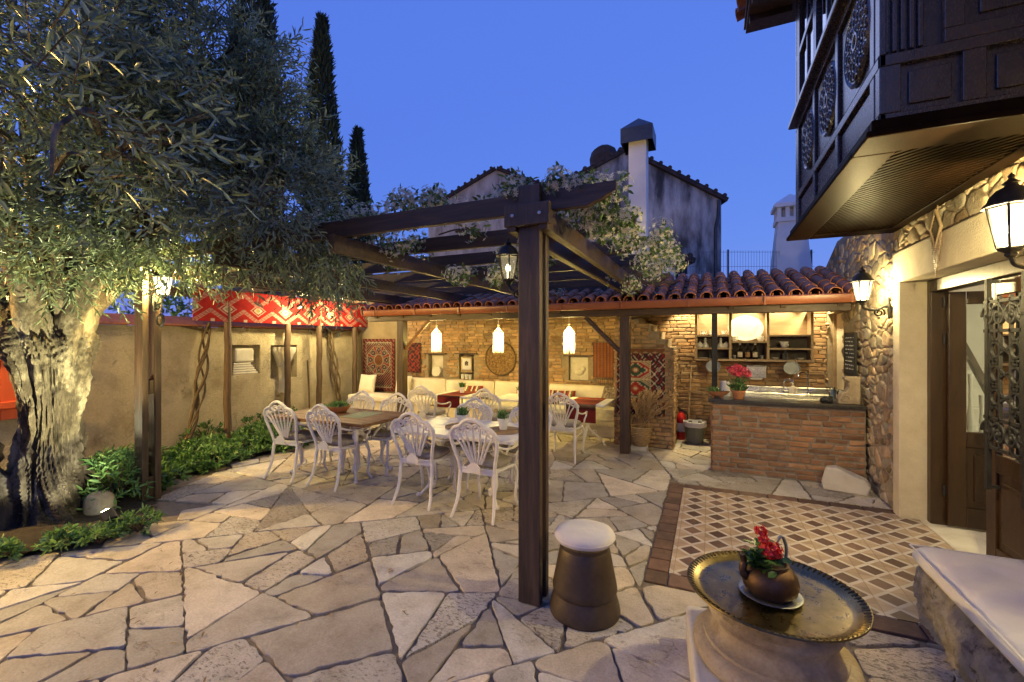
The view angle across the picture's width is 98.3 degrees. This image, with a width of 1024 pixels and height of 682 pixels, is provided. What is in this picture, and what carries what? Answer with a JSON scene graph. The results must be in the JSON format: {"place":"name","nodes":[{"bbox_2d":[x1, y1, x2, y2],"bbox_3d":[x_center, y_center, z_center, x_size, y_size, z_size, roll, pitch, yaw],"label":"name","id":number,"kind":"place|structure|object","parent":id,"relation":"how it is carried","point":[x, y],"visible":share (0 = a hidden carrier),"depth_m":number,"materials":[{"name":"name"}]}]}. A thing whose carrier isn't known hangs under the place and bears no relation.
{"place":"outdoors","nodes":[
{"label":"outdoors","id":0,"kind":"place"},
{"bbox_2d":[0,432,283,557],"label":"soil","id":1,"kind":"structure","parent":0,"point":[29,535],"depth_m":3.91,"materials":[{"name":"soil"}]},
{"bbox_2d":[0,533,28,561],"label":"ground plant","id":2,"kind":"object","parent":1,"relation":"on","point":[7,545],"visible":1,"depth_m":3.32,"materials":[{"name":"green plant"}]},
{"bbox_2d":[30,522,87,556],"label":"ground plant","id":3,"kind":"object","parent":1,"relation":"on","point":[56,538],"visible":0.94,"depth_m":3.48,"materials":[{"name":"green plant"}]},
{"bbox_2d":[72,516,127,548],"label":"ground plant","id":4,"kind":"object","parent":1,"relation":"on","point":[98,530],"visible":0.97,"depth_m":3.57,"materials":[{"name":"green plant"}]},
{"bbox_2d":[83,490,116,515],"bbox_3d":[-3.930,1.539,4.223,0.244,0.218,0.182,0,0,3],"label":"garden stone","id":5,"kind":"object","parent":1,"relation":"on","point":[100,503],"visible":0.76,"depth_m":4.16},
{"bbox_2d":[99,508,118,525],"bbox_3d":[-3.409,1.529,3.744,0.141,0.221,0.110,0,0,24],"label":"flood lamp","id":6,"kind":"object","parent":1,"relation":"on","point":[105,514],"visible":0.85,"depth_m":3.71,"materials":[{"name":"black metal"}]},
{"bbox_2d":[76,445,155,509],"bbox_3d":[-3.988,1.347,4.451,0.742,0.618,0.660,0,0,24],"label":"bright shrub","id":7,"kind":"object","parent":1,"relation":"on","point":[128,464],"visible":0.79,"depth_m":4.38,"materials":[{"name":"green plant"}]},
{"bbox_2d":[89,443,180,474],"bbox_3d":[-4.693,1.470,5.342,1.114,0.459,1.050,0,0,-7],"label":"glossy shrub","id":8,"kind":"object","parent":1,"relation":"on","point":[172,453],"visible":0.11,"depth_m":5.44,"materials":[{"name":"green plant"}]},
{"bbox_2d":[108,503,167,535],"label":"ground plant","id":9,"kind":"object","parent":1,"relation":"on","point":[131,519],"visible":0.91,"depth_m":3.79,"materials":[{"name":"green plant"}]},
{"bbox_2d":[98,457,192,496],"bbox_3d":[-4.149,1.483,4.874,0.910,0.428,0.937,0,0,-1],"label":"glossy shrub","id":10,"kind":"object","parent":1,"relation":"on","point":[168,471],"visible":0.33,"depth_m":4.88,"materials":[{"name":"green plant"}]},
{"bbox_2d":[0,0,376,530],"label":"olive tree","id":11,"kind":"object","parent":1,"relation":"on","point":[64,285],"visible":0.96,"depth_m":3.51,"materials":[{"name":"green plant"}]},
{"bbox_2d":[181,322,210,439],"bbox_3d":[-5.068,0.679,7.100,0.163,1.969,0.503,0,0,15],"label":"vine trunk","id":12,"kind":"object","parent":1,"relation":"on","point":[196,405],"visible":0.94,"depth_m":7.13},
{"bbox_2d":[179,419,223,438],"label":"ivy sprig","id":13,"kind":"object","parent":1,"relation":"on","point":[216,429],"visible":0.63,"depth_m":7.22,"materials":[{"name":"green plant"}]},
{"bbox_2d":[165,431,246,459],"bbox_3d":[-4.415,1.491,6.307,0.951,0.388,1.046,0,0,24],"label":"glossy shrub","id":14,"kind":"object","parent":1,"relation":"on","point":[194,442],"visible":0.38,"depth_m":6.28,"materials":[{"name":"green plant"}]},
{"bbox_2d":[165,437,255,479],"bbox_3d":[-4.027,1.515,5.862,1.022,0.368,1.076,0,0,24],"label":"glossy shrub","id":15,"kind":"object","parent":1,"relation":"on","point":[223,451],"visible":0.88,"depth_m":5.69,"materials":[{"name":"green plant"}]},
{"bbox_2d":[231,420,305,442],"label":"glossy shrub","id":16,"kind":"object","parent":1,"relation":"on","point":[249,431],"visible":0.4,"depth_m":7.16,"materials":[{"name":"green plant"}]},
{"bbox_2d":[244,426,313,453],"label":"glossy shrub","id":17,"kind":"object","parent":1,"relation":"on","point":[259,441],"visible":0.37,"depth_m":6.58,"materials":[{"name":"green plant"}]},
{"bbox_2d":[0,0,841,329],"label":"sky","id":18,"kind":"structure","parent":0,"point":[445,92],"materials":[{"name":"blue"}]},
{"bbox_2d":[0,421,964,681],"bbox_3d":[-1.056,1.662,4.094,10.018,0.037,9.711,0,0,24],"label":"paving","id":19,"kind":"structure","parent":0,"point":[228,613],"depth_m":2.97,"materials":[{"name":"stone"}]},
{"bbox_2d":[108,240,221,327],"bbox_3d":[-6.959,-0.231,8.998,2.242,3.786,2.234,0,0,-10],"label":"garden bush","id":20,"kind":"object","parent":19,"relation":"on","point":[181,308],"visible":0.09,"depth_m":8.89,"materials":[{"name":"green plant"}]},
{"bbox_2d":[0,313,360,470],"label":"garden wall","id":21,"kind":"structure","parent":19,"relation":"on","point":[108,416],"depth_m":7.18,"materials":[{"name":"beige paint"}]},
{"bbox_2d":[0,360,17,419],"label":"painted shutter","id":22,"kind":"object","parent":21,"relation":"attached to","point":[8,409],"visible":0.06,"depth_m":5.23,"materials":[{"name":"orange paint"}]},
{"bbox_2d":[232,348,257,374],"bbox_3d":[-4.871,0.364,8.025,0.135,0.468,0.480,0,0,24],"label":"carved stone","id":23,"kind":"object","parent":21,"relation":"on","point":[244,356],"visible":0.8,"depth_m":7.96,"materials":[{"name":"stone"}]},
{"bbox_2d":[271,347,295,392],"bbox_3d":[-4.481,0.565,8.684,0.449,0.890,0.449,0,0,24],"label":"stone capital","id":24,"kind":"object","parent":21,"relation":"attached to","point":[278,353],"visible":0.66,"depth_m":8.58,"materials":[{"name":"stone"}]},
{"bbox_2d":[218,0,288,293],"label":"cypress tree","id":25,"kind":"object","parent":19,"relation":"on","point":[266,5],"visible":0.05,"depth_m":11.75,"materials":[{"name":"green plant"}]},
{"bbox_2d":[263,400,328,482],"bbox_3d":[-2.666,1.177,5.466,0.594,0.958,0.594,0,0,22],"label":"garden chair","id":26,"kind":"object","parent":19,"relation":"on","point":[286,435],"visible":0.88,"depth_m":5.29,"materials":[{"name":"white metal"}]},
{"bbox_2d":[71,473,552,681],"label":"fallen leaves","id":27,"kind":"object","parent":19,"relation":"on","point":[204,680],"visible":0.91,"depth_m":2.69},
{"bbox_2d":[296,10,346,300],"bbox_3d":[-5.983,-4.403,14.043,1.706,12.105,1.592,0,0,24],"label":"cypress tree","id":28,"kind":"object","parent":19,"relation":"on","point":[321,54],"visible":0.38,"depth_m":13.78,"materials":[{"name":"green plant"}]},
{"bbox_2d":[312,327,344,400],"bbox_3d":[-3.936,0.675,9.620,0.178,1.958,0.948,0,0,27],"label":"vine trunk","id":29,"kind":"object","parent":19,"relation":"on","point":[334,377],"visible":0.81,"depth_m":9.70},
{"bbox_2d":[305,404,372,491],"bbox_3d":[-2.021,1.177,5.178,0.594,0.958,0.594,0,0,26],"label":"garden chair","id":30,"kind":"object","parent":19,"relation":"on","point":[339,440],"visible":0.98,"depth_m":5.02,"materials":[{"name":"white metal"}]},
{"bbox_2d":[269,407,409,483],"bbox_3d":[-2.150,1.287,5.598,1.520,0.727,0.900,0,0,24],"label":"wooden table","id":31,"kind":"object","parent":19,"relation":"on","point":[384,418],"visible":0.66,"depth_m":5.42,"materials":[{"name":"brown wood"}]},
{"bbox_2d":[323,399,352,412],"bbox_3d":[-2.251,0.838,5.735,0.326,0.154,0.328,0,0,-1],"label":"terracotta bowl","id":32,"kind":"object","parent":31,"relation":"on","point":[335,406],"visible":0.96,"depth_m":5.65,"materials":[{"name":"orange ceramic"}]},
{"bbox_2d":[317,390,374,465],"bbox_3d":[-2.232,1.177,5.998,0.594,0.958,0.594,0,0,26],"label":"garden chair","id":33,"kind":"object","parent":19,"relation":"on","point":[370,399],"visible":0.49,"depth_m":6.12,"materials":[{"name":"white metal"}]},
{"bbox_2d":[344,125,374,330],"bbox_3d":[-5.579,-3.099,16.038,1.378,9.497,1.415,0,0,41],"label":"cypress tree","id":34,"kind":"object","parent":19,"relation":"on","point":[361,174],"visible":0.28,"depth_m":15.80,"materials":[{"name":"green plant"}]},
{"bbox_2d":[350,302,396,393],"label":"corner wall","id":35,"kind":"structure","parent":19,"relation":"on","point":[379,330],"depth_m":10.32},
{"bbox_2d":[363,339,394,391],"bbox_3d":[-3.088,0.550,10.252,0.920,1.200,0.034,0,0,24],"label":"medallion rug","id":36,"kind":"object","parent":35,"relation":"hanging from","point":[379,358],"visible":0.87,"depth_m":10.22,"materials":[{"name":"fabric"}]},
{"bbox_2d":[357,393,413,476],"bbox_3d":[-1.643,1.177,5.735,0.594,0.958,0.594,0,0,21],"label":"garden chair","id":37,"kind":"object","parent":19,"relation":"on","point":[381,433],"visible":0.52,"depth_m":5.74,"materials":[{"name":"white metal"}]},
{"bbox_2d":[123,180,673,606],"bbox_3d":[-1.567,0.338,6.354,7.030,2.636,5.307,0,0,24],"label":"pergola","id":38,"kind":"object","parent":19,"relation":"on","point":[534,224],"visible":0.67,"depth_m":3.72,"materials":[{"name":"brown wood"}]},
{"bbox_2d":[151,264,173,312],"bbox_3d":[-3.594,-0.548,4.534,0.242,0.507,0.189,0,0,24],"label":"wall lantern","id":39,"kind":"object","parent":38,"relation":"attached to","point":[154,304],"depth_m":4.52,"materials":[{"name":"glass"}]},
{"bbox_2d":[193,287,366,326],"bbox_3d":[-4.179,-0.585,8.631,0.033,0.530,3.850,0,0,24],"label":"red kilim","id":40,"kind":"object","parent":38,"relation":"attached to","point":[245,308],"visible":0.66,"depth_m":7.94,"materials":[{"name":"fabric"}]},
{"bbox_2d":[199,161,688,299],"bbox_3d":[-0.093,-0.830,5.349,4.176,0.725,4.644,0,0,24],"label":"jasmine vine","id":41,"kind":"object","parent":38,"relation":"on","point":[508,188],"visible":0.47,"depth_m":3.45,"materials":[{"name":"green plant"}]},
{"bbox_2d":[496,237,517,298],"bbox_3d":[-0.006,-0.474,2.936,0.204,0.435,0.162,0,0,24],"label":"wall lantern","id":42,"kind":"object","parent":38,"relation":"attached to","point":[508,251],"depth_m":2.92,"materials":[{"name":"black metal"}]},
{"bbox_2d":[389,412,457,510],"bbox_3d":[-0.906,1.177,4.627,0.594,0.958,0.594,0,0,23],"label":"garden chair","id":43,"kind":"object","parent":19,"relation":"on","point":[414,454],"visible":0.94,"depth_m":4.46,"materials":[{"name":"white metal"}]},
{"bbox_2d":[407,385,450,444],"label":"garden chair","id":44,"kind":"object","parent":19,"relation":"on","point":[426,413],"visible":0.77,"depth_m":7.04,"materials":[{"name":"white metal"}]},
{"bbox_2d":[394,417,517,509],"bbox_3d":[-0.442,1.292,4.789,1.400,0.717,0.890,0,0,24],"label":"white table","id":45,"kind":"object","parent":19,"relation":"on","point":[438,424],"visible":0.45,"depth_m":4.69,"materials":[{"name":"metal"}]},
{"bbox_2d":[485,426,517,434],"bbox_3d":[-0.090,0.928,4.594,0.381,0.020,0.379,0,0,24],"label":"placemat","id":46,"kind":"object","parent":45,"relation":"on","point":[510,430],"visible":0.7,"depth_m":4.55,"materials":[{"name":"wicker"}]},
{"bbox_2d":[497,409,509,429],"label":"potted plant","id":47,"kind":"object","parent":46,"relation":"on","point":[502,416],"visible":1,"depth_m":4.56,"materials":[{"name":"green plant"}]},
{"bbox_2d":[431,391,484,402],"bbox_3d":[-0.923,1.286,7.838,0.700,0.713,0.750,0,0,24],"label":"bench table","id":48,"kind":"object","parent":19,"relation":"on","point":[465,397],"visible":0.06,"depth_m":7.67,"materials":[{"name":"wood"}]},
{"bbox_2d":[437,391,476,407],"bbox_3d":[-0.924,1.026,7.834,0.440,0.202,0.758,0,0,24],"label":"table runner","id":49,"kind":"object","parent":48,"relation":"on","point":[453,398],"visible":0.94,"depth_m":7.52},
{"bbox_2d":[433,397,492,490],"bbox_3d":[-0.574,1.177,5.226,0.594,0.958,0.594,0,0,25],"label":"garden chair","id":50,"kind":"object","parent":19,"relation":"on","point":[475,405],"visible":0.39,"depth_m":5.35,"materials":[{"name":"white metal"}]},
{"bbox_2d":[348,377,614,437],"bbox_3d":[-0.814,1.225,8.895,5.940,0.850,0.633,0,0,24],"label":"built in bench","id":51,"kind":"object","parent":19,"relation":"on","point":[440,385],"visible":0.38,"depth_m":8.77,"materials":[{"name":"beige fabric"}]},
{"bbox_2d":[358,374,376,392],"bbox_3d":[-3.268,0.962,10.007,0.420,0.409,0.197,0,0,18],"label":"pillow","id":52,"kind":"object","parent":51,"relation":"on","point":[367,383],"visible":0.93,"depth_m":9.94,"materials":[{"name":"beige fabric"}]},
{"bbox_2d":[582,406,614,426],"bbox_3d":[1.498,1.286,7.745,0.743,0.309,0.492,0,0,24],"label":"fringed throw","id":53,"kind":"object","parent":51,"relation":"on","point":[605,414],"visible":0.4,"depth_m":7.46,"materials":[{"name":"beige fabric"}]},
{"bbox_2d":[601,385,614,406],"bbox_3d":[1.736,0.963,7.771,0.221,0.353,0.380,0,0,-37],"label":"pillow","id":54,"kind":"object","parent":53,"relation":"on","point":[608,392],"visible":0.47,"depth_m":7.74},
{"bbox_2d":[448,418,517,525],"bbox_3d":[-0.257,1.177,4.295,0.594,0.958,0.594,0,0,25],"label":"garden chair","id":55,"kind":"object","parent":19,"relation":"on","point":[477,463],"visible":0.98,"depth_m":4.13,"materials":[{"name":"white metal"}]},
{"bbox_2d":[428,165,543,267],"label":"pale house","id":56,"kind":"structure","parent":19,"relation":"on","point":[481,184],"depth_m":18.00,"materials":[{"name":"paint"}]},
{"bbox_2d":[470,388,515,422],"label":"garden chair","id":57,"kind":"object","parent":19,"relation":"on","point":[495,415],"visible":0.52,"depth_m":6.54,"materials":[{"name":"white metal"}]},
{"bbox_2d":[497,407,552,488],"bbox_3d":[0.122,1.177,4.927,0.594,0.958,0.594,0,0,22],"label":"garden chair","id":58,"kind":"object","parent":19,"relation":"on","point":[511,416],"visible":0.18,"depth_m":5.04,"materials":[{"name":"white metal"}]},
{"bbox_2d":[549,392,587,463],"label":"garden chair","id":59,"kind":"object","parent":19,"relation":"on","point":[560,424],"visible":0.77,"depth_m":6.07,"materials":[{"name":"white metal"}]},
{"bbox_2d":[550,519,619,631],"bbox_3d":[0.447,1.397,2.719,0.428,0.507,0.428,0,0,24],"label":"drum stool","id":60,"kind":"object","parent":19,"relation":"on","point":[584,597],"visible":1,"depth_m":2.57,"materials":[{"name":"brown metal"}]},
{"bbox_2d":[560,397,614,449],"bbox_3d":[1.178,1.286,6.902,0.700,0.713,0.750,0,0,24],"label":"bench table","id":61,"kind":"object","parent":19,"relation":"on","point":[605,402],"visible":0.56,"depth_m":6.89,"materials":[{"name":"white metal"}]},
{"bbox_2d":[566,397,606,423],"bbox_3d":[1.172,1.066,6.901,0.450,0.282,0.758,0,0,24],"label":"table runner","id":62,"kind":"object","parent":61,"relation":"on","point":[587,404],"visible":0.81,"depth_m":6.56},
{"bbox_2d":[360,266,856,453],"bbox_3d":[1.047,0.217,7.703,7.744,2.866,2.093,0,0,24],"label":"lean to shelter","id":63,"kind":"object","parent":19,"relation":"on","point":[804,289],"visible":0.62,"depth_m":6.50,"materials":[{"name":"wood"}]},
{"bbox_2d":[431,320,440,351],"bbox_3d":[-1.408,-0.211,8.246,0.189,0.839,0.187,0,0,24],"label":"macrame lamp","id":64,"kind":"object","parent":63,"relation":"hanging from","point":[436,338],"visible":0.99,"depth_m":8.21,"materials":[{"name":"beige fabric"}]},
{"bbox_2d":[493,319,503,352],"bbox_3d":[-0.240,-0.211,7.726,0.188,0.839,0.187,0,0,24],"label":"macrame lamp","id":65,"kind":"object","parent":63,"relation":"hanging from","point":[498,340],"visible":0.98,"depth_m":7.65,"materials":[{"name":"beige fabric"}]},
{"bbox_2d":[563,323,574,353],"bbox_3d":[0.930,-0.211,7.205,0.187,0.839,0.187,0,0,24],"label":"macrame lamp","id":66,"kind":"object","parent":63,"relation":"hanging from","point":[571,337],"visible":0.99,"depth_m":7.16,"materials":[{"name":"beige fabric"}]},
{"bbox_2d":[408,312,826,438],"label":"brick wall","id":67,"kind":"structure","parent":19,"relation":"on","point":[473,339],"depth_m":8.28,"materials":[{"name":"brown brick"}]},
{"bbox_2d":[408,343,419,377],"bbox_3d":[-2.203,0.430,9.856,0.380,0.780,0.020,0,0,24],"label":"dark textile","id":68,"kind":"object","parent":67,"relation":"attached to","point":[413,358],"visible":0.84,"depth_m":9.84},
{"bbox_2d":[432,355,442,376],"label":"niche slab","id":69,"kind":"structure","parent":67,"relation":"attached to","point":[437,360],"depth_m":9.76,"materials":[{"name":"stone"}]},
{"bbox_2d":[485,342,515,375],"bbox_3d":[-0.234,0.360,8.992,0.698,0.697,0.036,0,0,24],"label":"woven tray","id":70,"kind":"object","parent":67,"relation":"attached to","point":[503,363],"visible":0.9,"depth_m":8.98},
{"bbox_2d":[570,357,587,379],"bbox_3d":[1.284,0.527,8.442,0.360,0.453,0.120,0,0,24],"label":"stone relief","id":71,"kind":"object","parent":67,"relation":"attached to","point":[578,368],"visible":0.94,"depth_m":8.42,"materials":[{"name":"stone"}]},
{"bbox_2d":[593,343,614,385],"bbox_3d":[1.698,0.440,8.118,0.434,0.821,0.022,0,0,24],"label":"striped textile","id":72,"kind":"object","parent":67,"relation":"attached to","point":[603,359],"visible":0.87,"depth_m":8.12},
{"bbox_2d":[695,312,813,361],"bbox_3d":[3.805,-0.070,7.049,1.640,0.780,0.294,0,0,24],"label":"wall shelf","id":73,"kind":"object","parent":67,"relation":"attached to","point":[795,330],"depth_m":7.02,"materials":[{"name":"brown wood"}]},
{"bbox_2d":[728,316,763,340],"bbox_3d":[3.756,-0.207,7.120,0.513,0.404,0.082,0,0,24],"label":"serving platter","id":74,"kind":"object","parent":73,"relation":"on","point":[746,328],"visible":0.91,"depth_m":7.11,"materials":[{"name":"white ceramic"}]},
{"bbox_2d":[783,358,799,373],"bbox_3d":[4.204,0.379,6.656,0.218,0.243,0.051,0,0,24],"label":"hanging pan","id":75,"kind":"object","parent":73,"relation":"hanging from","point":[791,367],"visible":1,"depth_m":6.67,"materials":[{"name":"grey metal"}]},
{"bbox_2d":[745,365,766,379],"bbox_3d":[3.913,0.501,7.096,0.300,0.227,0.128,0,0,24],"label":"towel dispenser","id":76,"kind":"object","parent":67,"relation":"attached to","point":[758,372],"visible":0.95,"depth_m":7.04,"materials":[{"name":"metal"}]},
{"bbox_2d":[549,144,728,278],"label":"old house","id":77,"kind":"structure","parent":19,"relation":"on","point":[689,206],"depth_m":14.00,"materials":[{"name":"paint"}]},
{"bbox_2d":[620,118,655,254],"bbox_3d":[2.460,-1.340,8.600,0.590,5.980,0.590,0,0,24],"label":"white chimney","id":78,"kind":"object","parent":77,"relation":"on","point":[638,139],"visible":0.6,"depth_m":8.43,"materials":[{"name":"paint"}]},
{"bbox_2d":[613,317,677,448],"bbox_3d":[2.238,0.640,7.341,0.923,2.020,1.015,0,0,24],"label":"brick partition","id":79,"kind":"object","parent":19,"relation":"on","point":[644,335],"visible":0.58,"depth_m":6.86,"materials":[{"name":"brick"}]},
{"bbox_2d":[617,349,664,416],"bbox_3d":[1.996,0.635,6.870,0.720,1.030,0.021,0,0,24],"label":"octagon rug","id":80,"kind":"object","parent":79,"relation":"hanging from","point":[648,369],"visible":0.53,"depth_m":6.83,"materials":[{"name":"fabric"}]},
{"bbox_2d":[677,407,687,439],"bbox_3d":[2.852,1.375,7.456,0.158,0.549,0.170,0,0,-16],"label":"fire extinguisher","id":81,"kind":"object","parent":19,"relation":"on","point":[681,417],"visible":0.79,"depth_m":7.41,"materials":[{"name":"red metal"}]},
{"bbox_2d":[683,419,706,443],"bbox_3d":[2.963,1.470,7.173,0.356,0.359,0.356,0,0,24],"label":"waste bucket","id":82,"kind":"object","parent":19,"relation":"on","point":[694,431],"visible":1,"depth_m":7.06,"materials":[{"name":"grey plastic"}]},
{"bbox_2d":[648,249,814,276],"bbox_3d":[4.799,-0.190,9.823,3.802,3.680,0.053,0,0,0],"label":"wire fence","id":83,"kind":"object","parent":19,"relation":"on","point":[734,266],"visible":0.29,"depth_m":9.80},
{"bbox_2d":[686,605,864,681],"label":"column base","id":84,"kind":"object","parent":19,"relation":"on","point":[721,647],"visible":0.5,"depth_m":1.84,"materials":[{"name":"stone"}]},
{"bbox_2d":[687,550,873,642],"bbox_3d":[1.184,1.139,2.016,0.722,0.037,0.722,0,0,24],"label":"brass tray","id":85,"kind":"object","parent":84,"relation":"on","point":[830,609],"visible":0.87,"depth_m":1.92,"materials":[{"name":"metal"}]},
{"bbox_2d":[738,580,803,608],"bbox_3d":[1.168,1.143,2.004,0.256,0.018,0.256,0,0,24],"label":"saucer","id":86,"kind":"object","parent":85,"relation":"on","point":[798,601],"visible":0.42,"depth_m":1.94,"materials":[{"name":"ceramic"}]},
{"bbox_2d":[739,535,799,603],"bbox_3d":[1.162,1.012,2.007,0.242,0.268,0.230,0,0,24],"label":"copper kettle","id":87,"kind":"object","parent":86,"relation":"on","point":[782,586],"visible":0.74,"depth_m":1.93,"materials":[{"name":"brown metal"}]},
{"bbox_2d":[738,524,791,577],"bbox_3d":[1.135,0.923,1.994,0.202,0.201,0.210,0,0,24],"label":"geranium","id":88,"kind":"object","parent":87,"relation":"on","point":[765,553],"visible":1,"depth_m":1.97,"materials":[{"name":"red plant"}]},
{"bbox_2d":[708,372,866,482],"bbox_3d":[3.428,1.031,5.733,1.622,1.237,1.063,0,0,24],"label":"kitchen counter","id":89,"kind":"object","parent":19,"relation":"on","point":[803,434],"visible":0.92,"depth_m":5.31,"materials":[{"name":"brown brick"}]},
{"bbox_2d":[726,363,751,398],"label":"potted plant","id":90,"kind":"object","parent":89,"relation":"on","point":[738,391],"visible":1,"depth_m":5.55,"materials":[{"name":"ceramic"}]},
{"bbox_2d":[836,376,859,404],"bbox_3d":[3.899,0.570,5.133,0.210,0.319,0.131,0,0,24],"label":"stone corbel","id":91,"kind":"object","parent":89,"relation":"on","point":[850,394],"visible":1,"depth_m":5.08,"materials":[{"name":"stone"}]},
{"bbox_2d":[770,194,811,273],"bbox_3d":[6.280,-0.840,10.000,0.840,4.980,0.840,0,0,24],"label":"white chimney","id":92,"kind":"object","parent":19,"relation":"on","point":[795,255],"visible":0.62,"depth_m":9.77,"materials":[{"name":"paint"}]},
{"bbox_2d":[821,465,870,495],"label":"marble block","id":93,"kind":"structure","parent":19,"relation":"on","point":[836,478],"depth_m":4.80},
{"bbox_2d":[735,0,1023,559],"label":"stone house","id":94,"kind":"structure","parent":19,"relation":"on","point":[907,117],"depth_m":3.19,"materials":[{"name":"beige stone"}]},
{"bbox_2d":[844,332,856,375],"bbox_3d":[4.178,0.160,5.463,0.023,0.530,0.450,0,0,24],"label":"chalkboard","id":95,"kind":"object","parent":94,"relation":"attached to","point":[850,353],"visible":1,"depth_m":5.43,"materials":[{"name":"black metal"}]},
{"bbox_2d":[850,266,890,318],"bbox_3d":[3.580,-0.487,4.426,0.323,0.536,0.200,0,0,24],"label":"wall lantern","id":96,"kind":"object","parent":94,"relation":"attached to","point":[861,281],"depth_m":4.40,"materials":[{"name":"black metal"}]},
{"bbox_2d":[786,0,1023,240],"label":"bay window","id":97,"kind":"structure","parent":94,"relation":"in","point":[902,107],"depth_m":2.51,"materials":[{"name":"brown wood"}]},
{"bbox_2d":[929,205,942,276],"bbox_3d":[3.280,-0.784,3.421,0.025,0.572,0.190,0,0,24],"label":"beaded ornament","id":98,"kind":"object","parent":94,"relation":"attached to","point":[935,230],"visible":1,"depth_m":3.41,"materials":[{"name":"brown wood"}]},
{"bbox_2d":[942,291,985,529],"bbox_3d":[4.040,0.595,3.819,0.484,2.050,0.064,0,0,24],"label":"door","id":99,"kind":"structure","parent":94,"relation":"in","point":[964,490],"depth_m":3.85,"materials":[{"name":"brown wood"}]},
{"bbox_2d":[980,172,1023,268],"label":"wall lantern","id":100,"kind":"object","parent":94,"relation":"attached to","point":[1003,208],"depth_m":2.25,"materials":[{"name":"glass"}]},
{"bbox_2d":[980,271,1023,559],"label":"door","id":101,"kind":"structure","parent":94,"relation":"in","point":[1002,313],"depth_m":2.97,"materials":[{"name":"brown wood"}]},
{"bbox_2d":[913,565,1023,681],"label":"stone bench","id":102,"kind":"object","parent":19,"relation":"on","point":[973,653],"visible":0.56,"depth_m":2.16,"materials":[{"name":"stone"}]},
{"bbox_2d":[909,544,1023,675],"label":"bench cushion","id":103,"kind":"object","parent":102,"relation":"on","point":[984,593],"visible":1,"depth_m":2.18,"materials":[{"name":"white fabric"}]},
{"bbox_2d":[631,444,647,451],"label":"stone slab","id":104,"kind":"structure","parent":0,"point":[637,448],"depth_m":6.62,"materials":[{"name":"stone"}]},
{"bbox_2d":[631,388,673,446],"bbox_3d":[2.074,1.129,6.608,0.678,0.880,0.360,0,0,24],"label":"pampas basket","id":105,"kind":"object","parent":104,"relation":"on","point":[641,434],"visible":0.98,"depth_m":6.57,"materials":[{"name":"wicker"}]},
{"bbox_2d":[607,245,700,279],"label":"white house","id":106,"kind":"structure","parent":0,"point":[690,258],"depth_m":10.97,"materials":[{"name":"paint"}]},
{"bbox_2d":[644,482,938,644],"bbox_3d":[2.453,1.664,3.637,2.343,0.033,2.308,0,0,24],"label":"brick border","id":107,"kind":"object","parent":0,"point":[658,566],"visible":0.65,"depth_m":3.47,"materials":[{"name":"brick"}]},
{"bbox_2d":[669,488,953,625],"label":"tile floor","id":108,"kind":"structure","parent":0,"point":[866,556],"depth_m":3.69,"materials":[{"name":"tile"}]},
{"bbox_2d":[967,344,983,432],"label":"staircase","id":109,"kind":"structure","parent":0,"point":[975,394],"depth_m":4.42,"materials":[{"name":"white paint"}]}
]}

